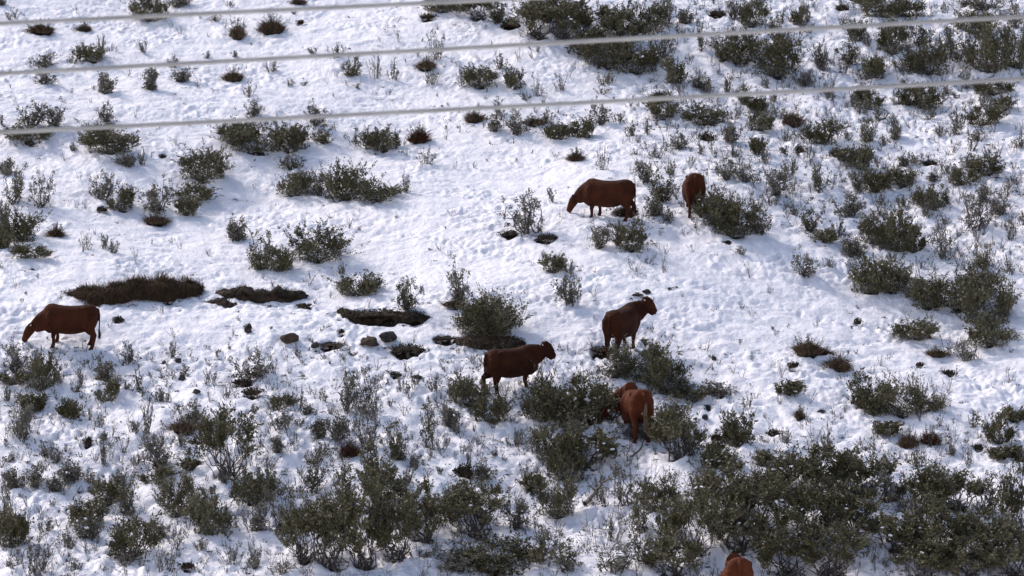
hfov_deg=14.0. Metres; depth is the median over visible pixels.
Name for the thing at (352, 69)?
branchy shrub
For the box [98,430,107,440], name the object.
branchy shrub
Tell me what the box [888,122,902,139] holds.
branchy shrub
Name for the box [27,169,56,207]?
branchy shrub
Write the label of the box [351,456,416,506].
thicket shrub
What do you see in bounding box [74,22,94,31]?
grass tuft
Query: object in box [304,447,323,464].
twiggy shrub
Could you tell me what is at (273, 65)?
twiggy shrub
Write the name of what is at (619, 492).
branchy shrub
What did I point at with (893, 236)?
leafy shrub
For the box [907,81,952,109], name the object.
leafy shrub
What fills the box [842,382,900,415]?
leafy shrub
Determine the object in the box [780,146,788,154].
twiggy shrub
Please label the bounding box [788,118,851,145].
leafy shrub
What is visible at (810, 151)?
twiggy shrub
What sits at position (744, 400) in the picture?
twiggy shrub
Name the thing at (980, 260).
branchy shrub
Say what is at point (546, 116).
twiggy shrub
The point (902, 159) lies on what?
branchy shrub
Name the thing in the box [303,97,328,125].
branchy shrub
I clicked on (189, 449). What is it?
twiggy shrub
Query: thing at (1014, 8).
branchy shrub
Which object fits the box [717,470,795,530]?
thicket shrub
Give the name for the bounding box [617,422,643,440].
branchy shrub
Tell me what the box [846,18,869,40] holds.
leafy shrub
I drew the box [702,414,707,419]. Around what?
stone
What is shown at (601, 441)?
thicket shrub
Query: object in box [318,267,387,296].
leafy shrub
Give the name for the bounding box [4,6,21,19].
twiggy shrub
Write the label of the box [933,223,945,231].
twiggy shrub
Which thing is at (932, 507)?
thicket shrub
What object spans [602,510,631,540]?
twiggy shrub
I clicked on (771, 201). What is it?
twiggy shrub
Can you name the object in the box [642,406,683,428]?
leafy shrub
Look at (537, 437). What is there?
leafy shrub
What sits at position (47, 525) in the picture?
twiggy shrub
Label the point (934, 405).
leafy shrub
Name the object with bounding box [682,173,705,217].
cow
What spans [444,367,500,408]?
leafy shrub
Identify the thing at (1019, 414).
leafy shrub
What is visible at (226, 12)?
overhead cable
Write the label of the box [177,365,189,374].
twiggy shrub
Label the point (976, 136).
twiggy shrub
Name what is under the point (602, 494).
twiggy shrub
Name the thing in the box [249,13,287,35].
grass tuft
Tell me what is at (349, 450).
grass tuft
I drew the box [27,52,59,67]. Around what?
branchy shrub
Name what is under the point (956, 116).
twiggy shrub
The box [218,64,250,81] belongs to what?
grass tuft
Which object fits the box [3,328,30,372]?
branchy shrub
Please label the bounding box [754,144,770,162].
twiggy shrub
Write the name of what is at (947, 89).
twiggy shrub
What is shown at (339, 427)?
branchy shrub
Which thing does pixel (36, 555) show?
twiggy shrub
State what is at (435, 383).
twiggy shrub
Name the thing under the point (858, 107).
twiggy shrub
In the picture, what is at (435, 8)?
leafy shrub
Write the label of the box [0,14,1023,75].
overhead cable
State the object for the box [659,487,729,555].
thicket shrub
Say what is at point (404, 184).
twiggy shrub
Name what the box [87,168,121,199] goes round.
branchy shrub
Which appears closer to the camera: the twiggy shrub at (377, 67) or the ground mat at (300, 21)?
the twiggy shrub at (377, 67)
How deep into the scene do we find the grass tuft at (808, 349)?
125.01 m
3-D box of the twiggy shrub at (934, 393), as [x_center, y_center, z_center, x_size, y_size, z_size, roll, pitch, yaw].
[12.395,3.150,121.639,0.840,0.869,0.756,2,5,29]
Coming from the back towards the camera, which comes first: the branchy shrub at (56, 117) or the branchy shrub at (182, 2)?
the branchy shrub at (182, 2)
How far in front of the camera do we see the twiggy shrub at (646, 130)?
142.50 m
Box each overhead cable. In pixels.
[0,0,524,25]
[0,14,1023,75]
[0,77,1023,134]
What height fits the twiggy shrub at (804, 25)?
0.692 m
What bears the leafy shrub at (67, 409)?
on the snowy hillside
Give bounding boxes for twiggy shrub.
[0,115,6,125]
[1,382,15,401]
[2,454,18,461]
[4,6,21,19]
[16,530,55,575]
[35,517,54,532]
[38,387,50,400]
[38,440,56,459]
[49,444,64,463]
[58,527,74,549]
[62,558,83,569]
[67,53,77,63]
[69,142,77,150]
[70,383,81,393]
[73,465,79,478]
[78,229,93,249]
[78,367,86,384]
[82,468,96,482]
[91,407,107,426]
[97,33,105,47]
[97,233,108,248]
[97,433,108,466]
[106,239,119,253]
[116,550,135,566]
[120,341,141,364]
[124,380,129,389]
[130,421,138,430]
[132,369,144,392]
[133,453,145,462]
[135,40,147,53]
[137,149,146,165]
[142,396,154,433]
[149,537,185,573]
[150,385,169,401]
[167,54,178,67]
[168,337,177,358]
[172,430,189,447]
[172,521,186,549]
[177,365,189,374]
[184,446,191,454]
[197,533,208,551]
[203,365,217,382]
[206,15,223,21]
[209,484,216,494]
[216,541,244,564]
[241,79,257,97]
[245,403,258,411]
[246,541,262,561]
[256,451,276,479]
[263,61,278,72]
[266,559,290,574]
[288,385,304,407]
[292,349,301,356]
[293,417,307,425]
[302,47,316,53]
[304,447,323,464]
[313,440,330,454]
[314,387,328,400]
[329,42,345,58]
[337,262,346,275]
[345,125,358,146]
[366,56,381,78]
[387,57,398,79]
[396,374,411,393]
[398,471,410,486]
[400,168,410,192]
[404,465,414,480]
[408,448,419,467]
[411,370,421,384]
[414,145,439,164]
[416,549,440,557]
[422,64,441,85]
[424,28,446,59]
[425,374,441,392]
[449,412,462,433]
[456,62,469,86]
[466,453,470,465]
[492,52,510,69]
[492,96,505,112]
[503,426,522,447]
[519,459,535,478]
[520,91,532,100]
[530,78,543,95]
[540,107,555,123]
[546,186,556,202]
[552,75,567,90]
[563,259,574,273]
[584,472,608,508]
[593,84,611,94]
[596,143,610,169]
[597,69,614,85]
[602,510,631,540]
[609,110,627,123]
[623,119,639,136]
[640,425,652,441]
[642,116,651,135]
[643,140,669,157]
[661,206,675,222]
[663,157,675,174]
[696,144,705,154]
[701,78,715,93]
[722,73,732,92]
[727,143,742,157]
[730,246,746,254]
[731,101,743,119]
[741,391,752,408]
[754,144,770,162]
[760,76,771,88]
[761,187,781,205]
[763,15,781,28]
[769,95,776,101]
[770,102,785,115]
[774,9,788,23]
[775,128,793,141]
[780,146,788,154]
[780,158,798,175]
[781,427,793,442]
[782,175,796,193]
[786,204,799,215]
[793,118,811,134]
[798,17,815,33]
[804,4,810,22]
[804,141,816,158]
[819,427,834,445]
[822,79,835,95]
[822,257,835,267]
[825,86,835,100]
[829,217,845,237]
[835,56,852,75]
[837,11,853,29]
[841,128,852,139]
[841,150,854,170]
[848,29,859,42]
[849,90,858,107]
[853,96,870,113]
[860,31,871,46]
[861,116,876,123]
[870,191,888,205]
[871,154,881,164]
[872,102,889,120]
[875,202,889,216]
[876,134,888,146]
[886,251,898,259]
[888,113,898,125]
[896,194,907,206]
[908,443,925,467]
[909,152,924,164]
[919,374,927,396]
[920,197,930,216]
[924,103,936,119]
[927,76,937,91]
[931,122,947,136]
[931,382,950,403]
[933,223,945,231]
[936,157,950,174]
[938,215,949,225]
[939,335,961,356]
[940,0,948,12]
[943,85,952,93]
[945,442,954,456]
[947,104,973,126]
[949,118,963,134]
[951,47,963,62]
[958,65,970,79]
[958,149,978,167]
[959,440,973,464]
[966,127,990,140]
[967,136,977,150]
[968,411,981,427]
[978,89,989,107]
[982,143,998,160]
[998,180,1009,199]
[1000,251,1014,272]
[1002,176,1015,191]
[1005,210,1019,240]
[1011,134,1023,148]
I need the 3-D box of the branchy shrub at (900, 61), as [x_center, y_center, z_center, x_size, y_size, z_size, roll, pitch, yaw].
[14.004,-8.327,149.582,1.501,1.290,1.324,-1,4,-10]
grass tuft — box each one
[21,17,57,35]
[40,221,68,237]
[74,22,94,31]
[139,210,174,225]
[165,415,197,432]
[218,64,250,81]
[224,15,250,39]
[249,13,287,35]
[284,0,308,4]
[332,437,365,457]
[404,121,439,144]
[413,53,438,71]
[440,297,466,307]
[463,105,491,123]
[517,114,550,125]
[561,148,588,161]
[780,104,807,127]
[780,332,828,356]
[793,403,807,419]
[818,345,840,355]
[818,348,853,372]
[832,0,852,10]
[895,423,920,448]
[917,424,943,445]
[919,344,950,357]
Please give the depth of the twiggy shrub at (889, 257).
132.54 m
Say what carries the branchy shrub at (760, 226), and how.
on the snowy hillside
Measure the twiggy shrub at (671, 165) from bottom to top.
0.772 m
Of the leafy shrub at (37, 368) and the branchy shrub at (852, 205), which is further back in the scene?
the branchy shrub at (852, 205)
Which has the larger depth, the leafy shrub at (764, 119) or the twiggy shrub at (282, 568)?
the leafy shrub at (764, 119)
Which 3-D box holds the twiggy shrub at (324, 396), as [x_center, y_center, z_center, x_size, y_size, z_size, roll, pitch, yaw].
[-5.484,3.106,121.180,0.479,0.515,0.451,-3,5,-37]
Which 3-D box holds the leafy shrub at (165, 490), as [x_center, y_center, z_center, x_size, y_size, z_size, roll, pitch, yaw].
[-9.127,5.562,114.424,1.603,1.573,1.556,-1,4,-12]
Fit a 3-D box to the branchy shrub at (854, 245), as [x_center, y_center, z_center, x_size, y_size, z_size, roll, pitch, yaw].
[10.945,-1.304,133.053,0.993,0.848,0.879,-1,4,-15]
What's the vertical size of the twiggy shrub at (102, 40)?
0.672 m
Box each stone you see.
[178,375,184,380]
[192,389,200,393]
[244,325,251,332]
[311,342,318,347]
[642,289,650,293]
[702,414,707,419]
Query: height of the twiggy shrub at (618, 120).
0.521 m
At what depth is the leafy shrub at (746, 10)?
153.23 m
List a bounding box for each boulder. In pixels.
[280,333,298,343]
[360,335,378,346]
[379,331,396,341]
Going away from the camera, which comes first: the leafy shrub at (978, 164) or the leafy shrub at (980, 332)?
the leafy shrub at (980, 332)
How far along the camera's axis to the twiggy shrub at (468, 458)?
117.41 m
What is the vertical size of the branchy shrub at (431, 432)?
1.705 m
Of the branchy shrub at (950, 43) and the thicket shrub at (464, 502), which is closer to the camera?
the thicket shrub at (464, 502)
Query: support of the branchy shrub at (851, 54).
on the snowy hillside
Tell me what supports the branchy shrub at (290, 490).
on the snowy hillside
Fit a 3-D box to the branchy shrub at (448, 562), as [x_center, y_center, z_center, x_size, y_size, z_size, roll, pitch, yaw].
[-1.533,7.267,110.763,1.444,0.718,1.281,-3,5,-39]
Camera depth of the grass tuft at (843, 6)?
155.00 m
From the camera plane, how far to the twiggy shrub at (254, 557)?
111.20 m
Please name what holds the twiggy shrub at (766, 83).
on the snowy hillside
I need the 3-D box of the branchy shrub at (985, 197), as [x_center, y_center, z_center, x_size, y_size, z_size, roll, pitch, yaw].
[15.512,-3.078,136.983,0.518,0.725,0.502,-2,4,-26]
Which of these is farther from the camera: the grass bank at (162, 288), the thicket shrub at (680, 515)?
the grass bank at (162, 288)
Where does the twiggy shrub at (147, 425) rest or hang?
on the snowy hillside
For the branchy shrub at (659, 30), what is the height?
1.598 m
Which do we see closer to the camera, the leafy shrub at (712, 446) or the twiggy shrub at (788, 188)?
the leafy shrub at (712, 446)
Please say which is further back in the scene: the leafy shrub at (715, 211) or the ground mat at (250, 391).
the leafy shrub at (715, 211)
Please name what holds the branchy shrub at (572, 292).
on the snowy hillside
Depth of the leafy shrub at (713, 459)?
116.80 m
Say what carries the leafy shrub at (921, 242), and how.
on the snowy hillside
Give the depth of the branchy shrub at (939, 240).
132.65 m
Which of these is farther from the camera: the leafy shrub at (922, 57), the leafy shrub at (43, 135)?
the leafy shrub at (922, 57)
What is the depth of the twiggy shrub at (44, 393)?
121.64 m
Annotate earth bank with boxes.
[202,296,236,307]
[215,283,308,303]
[335,306,433,325]
[452,332,526,349]
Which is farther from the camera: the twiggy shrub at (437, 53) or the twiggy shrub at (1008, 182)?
the twiggy shrub at (437, 53)
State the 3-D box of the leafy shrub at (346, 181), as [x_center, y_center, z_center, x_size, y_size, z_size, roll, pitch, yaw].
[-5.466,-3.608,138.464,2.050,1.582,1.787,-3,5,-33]
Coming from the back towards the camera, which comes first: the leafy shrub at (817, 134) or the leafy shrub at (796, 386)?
the leafy shrub at (817, 134)
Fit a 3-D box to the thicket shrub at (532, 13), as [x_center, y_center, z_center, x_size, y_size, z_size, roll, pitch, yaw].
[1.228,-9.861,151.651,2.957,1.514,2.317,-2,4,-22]
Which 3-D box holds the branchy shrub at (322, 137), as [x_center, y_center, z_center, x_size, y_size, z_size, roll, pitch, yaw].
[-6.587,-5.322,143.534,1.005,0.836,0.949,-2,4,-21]
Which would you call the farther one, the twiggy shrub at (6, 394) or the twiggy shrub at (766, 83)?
the twiggy shrub at (766, 83)
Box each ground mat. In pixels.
[82,436,92,444]
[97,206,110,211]
[112,315,124,321]
[177,562,196,568]
[187,438,201,444]
[230,379,254,385]
[241,385,266,394]
[295,19,305,23]
[296,303,314,306]
[318,341,346,345]
[326,308,404,317]
[336,328,344,333]
[378,344,425,352]
[394,310,425,315]
[419,12,437,18]
[433,335,457,339]
[452,463,480,477]
[494,17,523,27]
[497,230,517,235]
[527,233,558,239]
[584,345,613,351]
[604,206,638,212]
[698,131,715,140]
[704,8,725,16]
[708,431,722,440]
[715,440,725,448]
[764,429,785,436]
[787,361,799,367]
[794,144,806,152]
[853,317,863,324]
[916,362,924,366]
[923,159,935,164]
[940,369,957,374]
[971,443,987,450]
[1013,451,1023,461]
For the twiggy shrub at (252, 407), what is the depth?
120.21 m
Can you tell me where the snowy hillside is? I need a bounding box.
[0,0,1023,575]
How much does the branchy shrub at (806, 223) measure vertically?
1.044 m
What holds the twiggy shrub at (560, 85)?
on the snowy hillside
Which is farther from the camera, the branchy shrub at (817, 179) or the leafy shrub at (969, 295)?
the branchy shrub at (817, 179)
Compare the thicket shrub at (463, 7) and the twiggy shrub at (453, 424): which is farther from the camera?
the thicket shrub at (463, 7)
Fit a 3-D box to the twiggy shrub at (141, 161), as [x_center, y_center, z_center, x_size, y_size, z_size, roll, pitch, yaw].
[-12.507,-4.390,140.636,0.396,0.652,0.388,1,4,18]
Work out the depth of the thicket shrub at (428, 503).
112.36 m
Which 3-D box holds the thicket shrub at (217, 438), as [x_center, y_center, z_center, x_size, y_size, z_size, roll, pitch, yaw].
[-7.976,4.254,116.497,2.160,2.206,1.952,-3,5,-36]
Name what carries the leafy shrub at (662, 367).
on the snowy hillside
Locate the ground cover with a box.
[0,0,1023,575]
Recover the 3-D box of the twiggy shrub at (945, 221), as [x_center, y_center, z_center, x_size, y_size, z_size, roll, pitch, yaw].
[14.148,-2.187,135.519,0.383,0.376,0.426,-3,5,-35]
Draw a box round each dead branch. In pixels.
[14,526,49,566]
[30,530,67,573]
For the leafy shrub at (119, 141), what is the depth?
141.16 m
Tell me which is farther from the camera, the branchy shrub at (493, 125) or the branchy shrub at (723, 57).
the branchy shrub at (723, 57)
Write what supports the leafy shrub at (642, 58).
on the snowy hillside
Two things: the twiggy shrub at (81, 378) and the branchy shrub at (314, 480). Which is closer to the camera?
the branchy shrub at (314, 480)
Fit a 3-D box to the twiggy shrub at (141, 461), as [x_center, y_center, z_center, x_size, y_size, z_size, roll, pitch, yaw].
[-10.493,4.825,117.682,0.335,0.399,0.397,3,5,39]
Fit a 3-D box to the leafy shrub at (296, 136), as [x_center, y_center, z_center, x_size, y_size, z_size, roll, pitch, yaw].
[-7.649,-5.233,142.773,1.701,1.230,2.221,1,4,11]
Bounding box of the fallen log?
[583,471,613,505]
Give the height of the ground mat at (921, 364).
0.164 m
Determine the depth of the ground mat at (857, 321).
128.22 m
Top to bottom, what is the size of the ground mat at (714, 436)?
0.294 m
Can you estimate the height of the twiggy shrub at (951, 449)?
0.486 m
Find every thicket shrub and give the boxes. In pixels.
[181,401,264,478]
[271,494,346,562]
[291,483,368,571]
[324,462,398,570]
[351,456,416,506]
[365,486,425,560]
[389,474,454,543]
[430,473,515,539]
[442,2,502,19]
[502,0,574,37]
[515,0,570,9]
[539,0,599,39]
[543,415,627,465]
[558,371,620,426]
[567,0,614,33]
[590,1,663,43]
[629,521,708,575]
[641,396,708,461]
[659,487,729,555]
[684,452,761,520]
[697,493,772,550]
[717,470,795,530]
[735,463,796,498]
[737,501,832,575]
[763,440,829,490]
[766,471,861,532]
[783,440,865,492]
[789,515,871,575]
[807,476,890,535]
[818,441,910,494]
[862,499,941,553]
[886,527,965,575]
[893,455,958,510]
[897,482,976,552]
[912,461,994,510]
[929,526,1005,575]
[942,501,1023,558]
[974,520,1023,575]
[993,453,1023,530]
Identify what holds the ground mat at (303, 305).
on the snowy hillside
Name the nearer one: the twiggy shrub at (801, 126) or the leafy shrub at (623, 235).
the leafy shrub at (623, 235)
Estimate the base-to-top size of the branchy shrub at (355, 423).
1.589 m
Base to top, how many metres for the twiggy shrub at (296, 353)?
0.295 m
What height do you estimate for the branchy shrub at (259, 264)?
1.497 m
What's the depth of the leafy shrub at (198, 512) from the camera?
112.93 m
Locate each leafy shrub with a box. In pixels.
[0,206,52,242]
[0,226,15,248]
[0,368,31,385]
[0,503,34,547]
[1,119,68,141]
[7,241,56,258]
[12,392,47,412]
[19,343,68,390]
[54,397,89,418]
[57,493,112,523]
[69,40,110,63]
[70,118,124,138]
[76,123,160,154]
[86,472,123,504]
[90,374,123,401]
[101,183,138,212]
[105,506,166,560]
[120,0,170,21]
[134,462,182,484]
[150,459,208,517]
[167,137,236,181]
[169,179,222,201]
[172,192,205,215]
[173,483,238,536]
[175,455,206,470]
[207,116,258,142]
[208,112,290,153]
[227,462,288,505]
[253,244,305,271]
[259,391,304,409]
[271,119,317,151]
[275,165,320,196]
[283,217,370,263]
[318,157,376,201]
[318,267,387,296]
[349,172,410,202]
[353,121,401,151]
[418,528,547,575]
[421,0,460,12]
[437,479,480,513]
[439,282,534,336]
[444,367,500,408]
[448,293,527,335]
[451,387,519,423]
[455,60,504,88]
[502,65,526,90]
[513,408,593,461]
[514,470,551,494]
[516,379,566,421]
[522,359,606,423]
[526,459,586,518]
[533,119,580,139]
[537,250,568,272]
[544,440,597,480]
[565,22,612,53]
[566,115,597,138]
[572,27,640,67]
[578,388,620,420]
[595,332,677,380]
[603,29,678,74]
[606,213,653,252]
[619,0,678,31]
[629,466,688,511]
[635,340,699,394]
[639,93,691,119]
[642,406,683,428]
[659,381,721,399]
[660,55,693,83]
[680,100,742,126]
[690,185,753,228]
[691,448,749,469]
[696,180,771,236]
[699,438,730,468]
[702,19,769,63]
[719,406,758,447]
[734,0,771,27]
[744,19,809,78]
[744,96,771,111]
[744,107,777,131]
[747,135,769,154]
[748,448,776,466]
[772,378,806,395]
[785,4,809,25]
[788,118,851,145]
[800,227,838,243]
[828,146,857,160]
[839,139,874,169]
[842,247,907,294]
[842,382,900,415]
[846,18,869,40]
[849,0,879,4]
[852,0,905,17]
[852,82,886,109]
[853,49,893,79]
[853,209,895,241]
[860,162,900,192]
[861,200,925,251]
[869,260,917,293]
[871,366,928,416]
[872,418,905,436]
[874,12,913,53]
[876,315,940,340]
[882,163,921,187]
[886,0,937,17]
[898,223,929,252]
[900,30,958,75]
[904,393,954,411]
[905,178,950,210]
[905,271,949,310]
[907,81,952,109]
[927,262,993,309]
[945,10,1018,71]
[946,163,986,185]
[947,265,1021,324]
[949,4,1002,33]
[954,99,1010,125]
[954,259,1016,296]
[960,311,1023,348]
[961,153,1007,176]
[966,73,1019,95]
[977,411,1018,444]
[981,92,1019,110]
[982,443,1023,460]
[995,10,1023,68]
[996,404,1023,422]
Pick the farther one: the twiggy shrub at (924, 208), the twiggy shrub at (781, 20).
the twiggy shrub at (781, 20)
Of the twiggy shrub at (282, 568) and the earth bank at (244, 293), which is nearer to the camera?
the twiggy shrub at (282, 568)
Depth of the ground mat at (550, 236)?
133.03 m
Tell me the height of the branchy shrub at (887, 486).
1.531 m
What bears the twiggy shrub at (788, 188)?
on the snowy hillside
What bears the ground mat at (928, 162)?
on the snowy hillside
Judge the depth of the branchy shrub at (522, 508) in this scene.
113.51 m
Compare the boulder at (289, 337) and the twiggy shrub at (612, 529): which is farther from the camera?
the boulder at (289, 337)
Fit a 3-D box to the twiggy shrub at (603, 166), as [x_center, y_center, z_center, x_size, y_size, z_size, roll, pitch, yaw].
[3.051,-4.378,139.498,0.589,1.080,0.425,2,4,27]
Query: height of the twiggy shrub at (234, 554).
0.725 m
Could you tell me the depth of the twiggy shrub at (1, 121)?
143.41 m
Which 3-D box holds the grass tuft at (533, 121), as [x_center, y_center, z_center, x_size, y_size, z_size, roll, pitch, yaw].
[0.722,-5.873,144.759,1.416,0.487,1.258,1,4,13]
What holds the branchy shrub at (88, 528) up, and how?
on the snowy hillside
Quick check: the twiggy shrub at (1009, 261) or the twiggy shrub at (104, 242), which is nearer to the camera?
the twiggy shrub at (1009, 261)
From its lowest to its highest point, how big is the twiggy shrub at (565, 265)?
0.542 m
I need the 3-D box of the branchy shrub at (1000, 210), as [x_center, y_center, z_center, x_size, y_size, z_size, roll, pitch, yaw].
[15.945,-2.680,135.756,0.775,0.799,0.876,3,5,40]
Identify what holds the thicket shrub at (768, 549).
on the snowy hillside
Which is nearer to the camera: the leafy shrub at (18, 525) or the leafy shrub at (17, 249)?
the leafy shrub at (18, 525)
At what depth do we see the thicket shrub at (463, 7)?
153.39 m
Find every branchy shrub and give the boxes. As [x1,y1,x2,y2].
[0,0,5,5]
[0,156,15,174]
[0,199,12,227]
[0,476,13,527]
[1,161,28,204]
[1,467,26,488]
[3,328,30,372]
[4,389,34,442]
[15,97,53,124]
[21,459,49,488]
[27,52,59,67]
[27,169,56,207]
[33,61,58,84]
[39,96,67,126]
[45,472,67,491]
[52,453,85,481]
[73,515,106,540]
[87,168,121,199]
[91,357,115,380]
[94,100,113,121]
[96,70,121,94]
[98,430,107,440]
[109,152,139,166]
[109,469,140,516]
[112,467,124,482]
[138,173,176,213]
[138,420,179,467]
[142,67,159,90]
[152,521,170,538]
[166,0,194,7]
[170,65,194,82]
[173,396,208,423]
[189,482,208,505]
[218,473,229,482]
[225,213,248,241]
[228,349,277,385]
[239,496,274,531]
[243,96,264,117]
[245,228,273,269]
[248,558,260,568]
[263,479,296,528]
[265,402,296,430]
[266,429,284,452]
[274,151,304,170]
[296,448,330,494]
[298,399,315,415]
[301,161,329,196]
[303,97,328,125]
[306,121,335,143]
[310,408,332,439]
[326,407,350,441]
[330,455,360,498]
[336,367,363,412]
[341,51,361,75]
[350,364,382,417]
[352,399,384,450]
[355,435,386,473]
[384,417,409,460]
[390,275,424,310]
[418,395,443,448]
[425,549,485,572]
[437,401,468,427]
[445,254,473,303]
[472,457,498,480]
[482,110,507,131]
[483,1,508,22]
[497,188,555,236]
[497,484,539,530]
[503,109,532,135]
[530,522,561,563]
[544,532,585,572]
[550,267,582,306]
[587,213,615,249]
[588,95,612,124]
[593,540,641,573]
[596,356,632,378]
[606,456,640,508]
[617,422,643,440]
[621,490,653,533]
[625,519,666,565]
[632,152,656,184]
[641,15,682,57]
[643,193,664,216]
[648,166,677,201]
[650,84,671,101]
[651,0,683,25]
[651,497,684,535]
[660,395,693,420]
[670,128,692,149]
[674,6,698,23]
[674,373,698,396]
[677,412,705,456]
[683,461,717,496]
[686,71,711,91]
[695,17,709,51]
[701,377,739,399]
[710,36,734,61]
[714,153,741,180]
[719,112,742,142]
[724,0,745,19]
[731,159,764,183]
[733,83,757,103]
[742,207,771,235]
[762,155,796,197]
[770,22,789,42]
[789,244,819,277]
[791,69,817,86]
[797,205,821,232]
[808,156,831,192]
[810,36,828,70]
[828,187,867,216]
[834,39,861,64]
[839,237,868,257]
[846,365,879,407]
[847,160,869,192]
[858,118,878,142]
[871,454,907,502]
[883,39,920,71]
[888,78,922,105]
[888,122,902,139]
[893,151,911,166]
[893,274,923,297]
[906,17,935,46]
[926,168,941,182]
[928,219,961,260]
[936,23,956,54]
[954,336,978,361]
[957,0,1003,10]
[958,179,998,230]
[965,241,993,269]
[968,470,1009,513]
[976,187,988,202]
[986,194,1010,215]
[992,281,1015,316]
[1006,0,1023,28]
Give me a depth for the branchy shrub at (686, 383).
122.70 m
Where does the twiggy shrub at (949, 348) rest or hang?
on the snowy hillside
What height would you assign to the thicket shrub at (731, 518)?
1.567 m
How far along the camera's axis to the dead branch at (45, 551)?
111.62 m
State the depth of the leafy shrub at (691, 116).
143.97 m
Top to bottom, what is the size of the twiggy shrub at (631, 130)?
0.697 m
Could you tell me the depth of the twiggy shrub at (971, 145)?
140.96 m
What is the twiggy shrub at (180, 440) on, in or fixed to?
on the snowy hillside
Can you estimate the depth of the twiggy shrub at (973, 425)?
120.31 m
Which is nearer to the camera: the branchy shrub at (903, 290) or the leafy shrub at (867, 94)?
the branchy shrub at (903, 290)
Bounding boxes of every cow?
[22,303,100,349]
[481,341,555,397]
[566,178,636,221]
[597,382,653,443]
[602,296,656,359]
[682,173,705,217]
[720,553,753,575]
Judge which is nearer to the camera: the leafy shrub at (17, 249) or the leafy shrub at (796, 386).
the leafy shrub at (796, 386)
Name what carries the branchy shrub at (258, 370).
on the snowy hillside
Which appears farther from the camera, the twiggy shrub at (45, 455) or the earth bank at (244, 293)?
the earth bank at (244, 293)
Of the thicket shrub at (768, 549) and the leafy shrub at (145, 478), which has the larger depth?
the leafy shrub at (145, 478)
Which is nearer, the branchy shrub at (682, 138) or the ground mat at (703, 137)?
the branchy shrub at (682, 138)
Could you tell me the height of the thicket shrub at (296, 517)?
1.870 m
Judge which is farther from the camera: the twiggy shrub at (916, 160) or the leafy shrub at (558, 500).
the twiggy shrub at (916, 160)
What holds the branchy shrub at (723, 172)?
on the snowy hillside
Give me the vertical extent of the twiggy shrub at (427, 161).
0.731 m
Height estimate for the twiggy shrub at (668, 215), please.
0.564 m
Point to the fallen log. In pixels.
(592, 494)
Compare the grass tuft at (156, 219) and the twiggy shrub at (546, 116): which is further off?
the twiggy shrub at (546, 116)
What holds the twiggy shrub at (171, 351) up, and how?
on the snowy hillside
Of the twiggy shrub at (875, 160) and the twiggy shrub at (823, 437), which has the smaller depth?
the twiggy shrub at (823, 437)
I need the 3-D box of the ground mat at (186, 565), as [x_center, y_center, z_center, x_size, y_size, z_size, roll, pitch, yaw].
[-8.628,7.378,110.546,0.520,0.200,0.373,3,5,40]
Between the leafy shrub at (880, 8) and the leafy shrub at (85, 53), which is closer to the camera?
the leafy shrub at (85, 53)
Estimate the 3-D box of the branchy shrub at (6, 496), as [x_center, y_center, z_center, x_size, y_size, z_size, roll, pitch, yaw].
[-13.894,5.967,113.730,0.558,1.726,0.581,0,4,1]
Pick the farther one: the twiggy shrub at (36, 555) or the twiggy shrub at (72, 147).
the twiggy shrub at (72, 147)
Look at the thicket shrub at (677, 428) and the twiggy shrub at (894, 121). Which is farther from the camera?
the twiggy shrub at (894, 121)
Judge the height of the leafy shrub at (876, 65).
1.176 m
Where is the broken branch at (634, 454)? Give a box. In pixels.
[630,435,646,457]
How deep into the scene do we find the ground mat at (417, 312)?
127.30 m
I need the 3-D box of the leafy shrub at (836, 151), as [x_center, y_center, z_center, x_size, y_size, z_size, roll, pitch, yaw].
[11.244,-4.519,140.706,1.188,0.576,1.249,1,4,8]
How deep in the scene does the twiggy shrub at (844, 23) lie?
153.08 m
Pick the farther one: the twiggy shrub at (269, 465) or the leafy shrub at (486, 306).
the leafy shrub at (486, 306)
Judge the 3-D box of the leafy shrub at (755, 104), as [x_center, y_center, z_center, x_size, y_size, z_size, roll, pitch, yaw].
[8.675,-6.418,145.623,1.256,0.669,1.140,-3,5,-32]
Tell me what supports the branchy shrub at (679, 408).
on the snowy hillside
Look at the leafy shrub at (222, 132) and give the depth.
142.94 m
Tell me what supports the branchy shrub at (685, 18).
on the snowy hillside
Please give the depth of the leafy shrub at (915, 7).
154.43 m
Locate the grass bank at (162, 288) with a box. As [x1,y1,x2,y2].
[60,268,205,306]
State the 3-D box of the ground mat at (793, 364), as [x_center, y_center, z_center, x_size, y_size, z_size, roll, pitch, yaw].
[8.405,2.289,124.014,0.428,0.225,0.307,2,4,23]
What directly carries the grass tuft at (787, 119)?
on the snowy hillside
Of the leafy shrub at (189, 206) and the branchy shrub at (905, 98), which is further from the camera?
the branchy shrub at (905, 98)
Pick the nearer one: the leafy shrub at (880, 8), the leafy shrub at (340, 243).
the leafy shrub at (340, 243)
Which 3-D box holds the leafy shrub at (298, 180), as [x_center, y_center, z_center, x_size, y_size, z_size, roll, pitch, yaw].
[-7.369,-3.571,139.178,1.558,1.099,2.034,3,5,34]
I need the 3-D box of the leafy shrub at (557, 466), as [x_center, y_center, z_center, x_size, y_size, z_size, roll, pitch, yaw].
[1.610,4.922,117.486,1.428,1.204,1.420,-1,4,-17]
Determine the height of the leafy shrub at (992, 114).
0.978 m
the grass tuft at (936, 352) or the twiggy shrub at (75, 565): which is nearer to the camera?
the twiggy shrub at (75, 565)
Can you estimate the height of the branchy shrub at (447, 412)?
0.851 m
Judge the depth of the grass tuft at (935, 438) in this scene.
118.98 m
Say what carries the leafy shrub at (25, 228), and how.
on the snowy hillside
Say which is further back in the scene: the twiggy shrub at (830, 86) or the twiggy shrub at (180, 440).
the twiggy shrub at (830, 86)
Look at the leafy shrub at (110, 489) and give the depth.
115.47 m
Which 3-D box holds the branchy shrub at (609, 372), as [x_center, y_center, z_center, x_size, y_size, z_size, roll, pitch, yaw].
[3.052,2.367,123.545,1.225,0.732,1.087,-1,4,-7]

